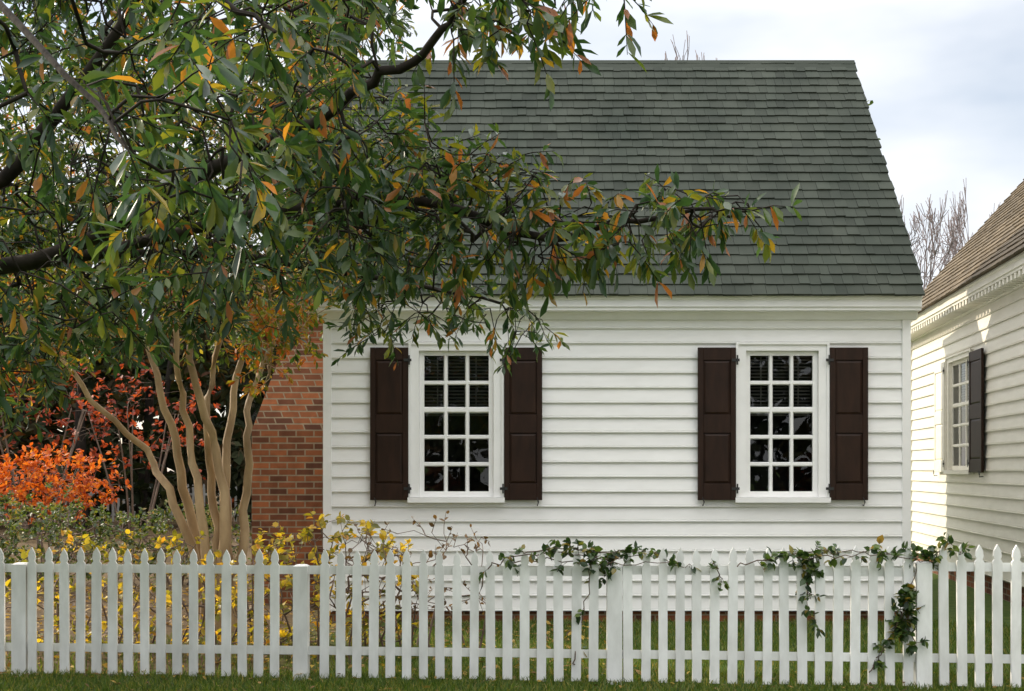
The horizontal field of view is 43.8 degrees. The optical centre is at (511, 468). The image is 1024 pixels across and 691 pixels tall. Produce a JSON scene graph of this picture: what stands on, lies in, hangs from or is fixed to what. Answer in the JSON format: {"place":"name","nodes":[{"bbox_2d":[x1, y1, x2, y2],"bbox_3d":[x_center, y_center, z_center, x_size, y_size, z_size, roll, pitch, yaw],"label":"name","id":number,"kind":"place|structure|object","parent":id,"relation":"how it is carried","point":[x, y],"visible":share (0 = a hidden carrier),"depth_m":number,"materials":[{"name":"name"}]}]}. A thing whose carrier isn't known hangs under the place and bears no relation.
{"place":"outdoors","nodes":[
{"label":"outdoors","id":0,"kind":"place"},
{"bbox_2d":[0,473,1023,690],"bbox_3d":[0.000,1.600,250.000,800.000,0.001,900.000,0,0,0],"label":"ground","id":1,"kind":"structure","parent":0,"point":[952,604],"depth_m":13.49,"materials":[{"name":"green plant"}]},
{"bbox_2d":[0,494,81,575],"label":"boxwood shrub","id":2,"kind":"object","parent":1,"relation":"on","point":[39,504],"visible":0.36,"depth_m":18.53,"materials":[{"name":"green plant"}]},
{"bbox_2d":[0,352,126,531],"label":"red maple tree","id":3,"kind":"object","parent":1,"relation":"on","point":[78,429],"visible":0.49,"depth_m":32.07,"materials":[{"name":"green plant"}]},
{"bbox_2d":[0,442,131,553],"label":"orange maple bush","id":4,"kind":"object","parent":1,"relation":"on","point":[20,489],"visible":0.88,"depth_m":23.84,"materials":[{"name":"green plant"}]},
{"bbox_2d":[0,482,157,592],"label":"boxwood shrub","id":5,"kind":"object","parent":1,"relation":"on","point":[15,537],"visible":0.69,"depth_m":16.58,"materials":[{"name":"green plant"}]},
{"bbox_2d":[0,484,240,521],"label":"hedge","id":6,"kind":"object","parent":1,"relation":"on","point":[118,502],"visible":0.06,"depth_m":37.99,"materials":[{"name":"plant"}]},
{"bbox_2d":[43,362,220,537],"bbox_3d":[-8.495,-0.389,29.009,3.978,4.093,2.811,0,0,0],"label":"red maple tree","id":7,"kind":"object","parent":1,"relation":"on","point":[91,410],"visible":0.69,"depth_m":28.96,"materials":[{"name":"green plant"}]},
{"bbox_2d":[0,186,285,528],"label":"distant trees","id":8,"kind":"object","parent":1,"relation":"on","point":[144,478],"visible":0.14,"depth_m":34.68,"materials":[{"name":"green plant"}]},
{"bbox_2d":[80,498,251,584],"bbox_3d":[-4.614,1.068,17.630,2.417,1.364,2.024,0,0,28],"label":"boxwood shrub","id":9,"kind":"object","parent":1,"relation":"on","point":[159,518],"visible":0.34,"depth_m":17.45,"materials":[{"name":"green plant"}]},
{"bbox_2d":[0,11,380,635],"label":"crape myrtle tree","id":10,"kind":"object","parent":1,"relation":"on","point":[218,466],"visible":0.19,"depth_m":12.20,"materials":[{"name":"green plant"}]},
{"bbox_2d":[5,511,418,663],"bbox_3d":[-2.692,1.081,10.952,3.943,1.433,1.588,0,0,0],"label":"yellow leaf shrub","id":11,"kind":"object","parent":1,"relation":"on","point":[307,537],"visible":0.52,"depth_m":10.80,"materials":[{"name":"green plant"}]},
{"bbox_2d":[252,0,357,603],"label":"brick chimney","id":12,"kind":"object","parent":1,"relation":"on","point":[287,456],"visible":0.21,"depth_m":15.00,"materials":[{"name":"brown brick"}]},
{"bbox_2d":[0,0,801,443],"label":"oak tree","id":13,"kind":"object","parent":1,"relation":"on","point":[344,190],"visible":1,"depth_m":5.61,"materials":[{"name":"green plant"}]},
{"bbox_2d":[333,511,498,659],"bbox_3d":[-0.810,0.996,10.807,1.404,1.282,1.394,0,0,0],"label":"rose bush","id":14,"kind":"object","parent":1,"relation":"on","point":[350,550],"visible":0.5,"depth_m":10.84,"materials":[{"name":"brown plant"}]},
{"bbox_2d":[0,544,1023,688],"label":"picket fence","id":15,"kind":"object","parent":1,"relation":"on","point":[23,646],"visible":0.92,"depth_m":9.49,"materials":[{"name":"paint"}]},
{"bbox_2d":[478,532,974,672],"bbox_3d":[1.549,0.982,9.341,3.600,1.040,0.286,0,0,5],"label":"climbing vine","id":16,"kind":"object","parent":15,"relation":"attached to","point":[906,600],"visible":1,"depth_m":9.27,"materials":[{"name":"green plant"}]},
{"bbox_2d":[0,616,1023,690],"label":"grass","id":17,"kind":"structure","parent":1,"relation":"on","point":[381,681],"depth_m":9.62,"materials":[{"name":"green plant"}]},
{"bbox_2d":[0,585,1023,690],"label":"fallen leaves","id":18,"kind":"object","parent":1,"relation":"on","point":[568,633],"visible":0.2,"depth_m":11.67,"materials":[{"name":"brown plant"}]},
{"bbox_2d":[329,611,902,621],"bbox_3d":[1.090,1.646,15.665,6.020,0.308,4.790,0,0,0],"label":"brick foundation","id":19,"kind":"object","parent":1,"relation":"on","point":[602,614],"visible":0.07,"depth_m":13.27,"materials":[{"name":"brown brick"}]},
{"bbox_2d":[332,320,901,610],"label":"clapboards","id":20,"kind":"object","parent":19,"relation":"on","point":[620,434],"visible":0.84,"depth_m":13.23,"materials":[{"name":"white paint"}]},
{"bbox_2d":[424,356,811,490],"bbox_3d":[1.109,-0.313,13.896,5.150,2.219,1.109,0,0,0],"label":"room interior","id":21,"kind":"object","parent":20,"relation":"attached to","point":[433,452],"visible":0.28,"depth_m":14.45,"materials":[{"name":"black"}]},
{"bbox_2d":[316,295,922,611],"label":"trim and sash","id":22,"kind":"structure","parent":20,"relation":"attached to","point":[905,309],"depth_m":13.20,"materials":[{"name":"paint"}]},
{"bbox_2d":[425,356,810,415],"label":"window blinds","id":23,"kind":"object","parent":22,"relation":"attached to","point":[487,414],"depth_m":13.35,"materials":[{"name":"grey plastic"}]},
{"bbox_2d":[312,60,924,295],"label":"roof shingles","id":24,"kind":"object","parent":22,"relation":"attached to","point":[778,131],"visible":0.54,"depth_m":14.48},
{"bbox_2d":[370,347,867,499],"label":"shutters","id":25,"kind":"object","parent":22,"relation":"attached to","point":[716,427],"visible":0.94,"depth_m":13.17,"materials":[{"name":"paint"}]},
{"bbox_2d":[374,355,864,505],"bbox_3d":[1.114,-0.393,13.175,5.085,1.562,0.062,0,0,0],"label":"shutter hardware","id":26,"kind":"object","parent":22,"relation":"attached to","point":[737,488],"visible":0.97,"depth_m":13.15,"materials":[{"name":"black metal"}]},
{"bbox_2d":[665,36,704,59],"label":"bare tree","id":27,"kind":"object","parent":1,"relation":"on","point":[683,56],"visible":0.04,"depth_m":42.71,"materials":[{"name":"grey plant"}]},
{"bbox_2d":[899,190,958,312],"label":"bare tree","id":28,"kind":"object","parent":1,"relation":"on","point":[930,218],"visible":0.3,"depth_m":41.36,"materials":[{"name":"plant"}]},
{"bbox_2d":[929,191,972,271],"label":"bare tree","id":29,"kind":"object","parent":1,"relation":"on","point":[954,253],"visible":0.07,"depth_m":52.62,"materials":[{"name":"brown plant"}]},
{"bbox_2d":[938,179,999,264],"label":"bare tree","id":30,"kind":"object","parent":1,"relation":"on","point":[959,226],"visible":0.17,"depth_m":44.98,"materials":[{"name":"brown plant"}]},
{"bbox_2d":[916,552,1023,606],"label":"brick foundation","id":31,"kind":"object","parent":1,"relation":"on","point":[988,585],"depth_m":16.27,"materials":[{"name":"brown brick"}]},
{"bbox_2d":[911,261,1023,586],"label":"clapboards","id":32,"kind":"object","parent":31,"relation":"on","point":[985,512],"visible":0.69,"depth_m":16.26,"materials":[{"name":"beige paint"}]},
{"bbox_2d":[958,363,968,465],"bbox_3d":[6.519,-0.592,14.588,1.109,2.223,8.050,0,0,7],"label":"room interior","id":33,"kind":"object","parent":32,"relation":"attached to","point":[962,438],"depth_m":18.63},
{"bbox_2d":[911,251,1023,542],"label":"trim and sash","id":34,"kind":"structure","parent":32,"relation":"attached to","point":[1001,281],"depth_m":17.46,"materials":[{"name":"beige paint"}]},
{"bbox_2d":[934,362,944,471],"bbox_3d":[5.927,-0.743,15.703,0.037,1.585,6.494,0,0,6],"label":"light shutter","id":35,"kind":"object","parent":34,"relation":"attached to","point":[939,417],"visible":0.97,"depth_m":18.58,"materials":[{"name":"beige paint"}]},
{"bbox_2d":[933,359,982,476],"bbox_3d":[5.802,-0.672,14.665,0.067,1.566,8.505,0,0,7],"label":"shutter hardware","id":36,"kind":"object","parent":34,"relation":"attached to","point":[967,460],"visible":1,"depth_m":16.83,"materials":[{"name":"black metal"}]},
{"bbox_2d":[961,363,968,409],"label":"window blinds","id":37,"kind":"object","parent":34,"relation":"attached to","point":[963,398],"depth_m":17.87,"materials":[{"name":"white plastic"}]},
{"bbox_2d":[918,249,1023,313],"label":"roof deck","id":38,"kind":"structure","parent":34,"relation":"attached to","point":[973,280],"depth_m":15.54,"materials":[{"name":"white"}]},
{"bbox_2d":[919,179,1023,311],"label":"roof shingles","id":39,"kind":"object","parent":38,"relation":"on","point":[997,237],"visible":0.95,"depth_m":17.64,"materials":[{"name":"brown wood"}]},
{"bbox_2d":[969,348,983,472],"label":"shutters","id":40,"kind":"object","parent":34,"relation":"attached to","point":[976,410],"visible":1,"depth_m":16.43,"materials":[{"name":"paint"}]},
{"bbox_2d":[0,0,1023,471],"label":"sky","id":41,"kind":"structure","parent":0,"point":[944,79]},
{"bbox_2d":[380,70,753,294],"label":"roof deck","id":42,"kind":"structure","parent":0,"point":[531,157],"depth_m":14.74,"materials":[{"name":"grey"}]}
]}

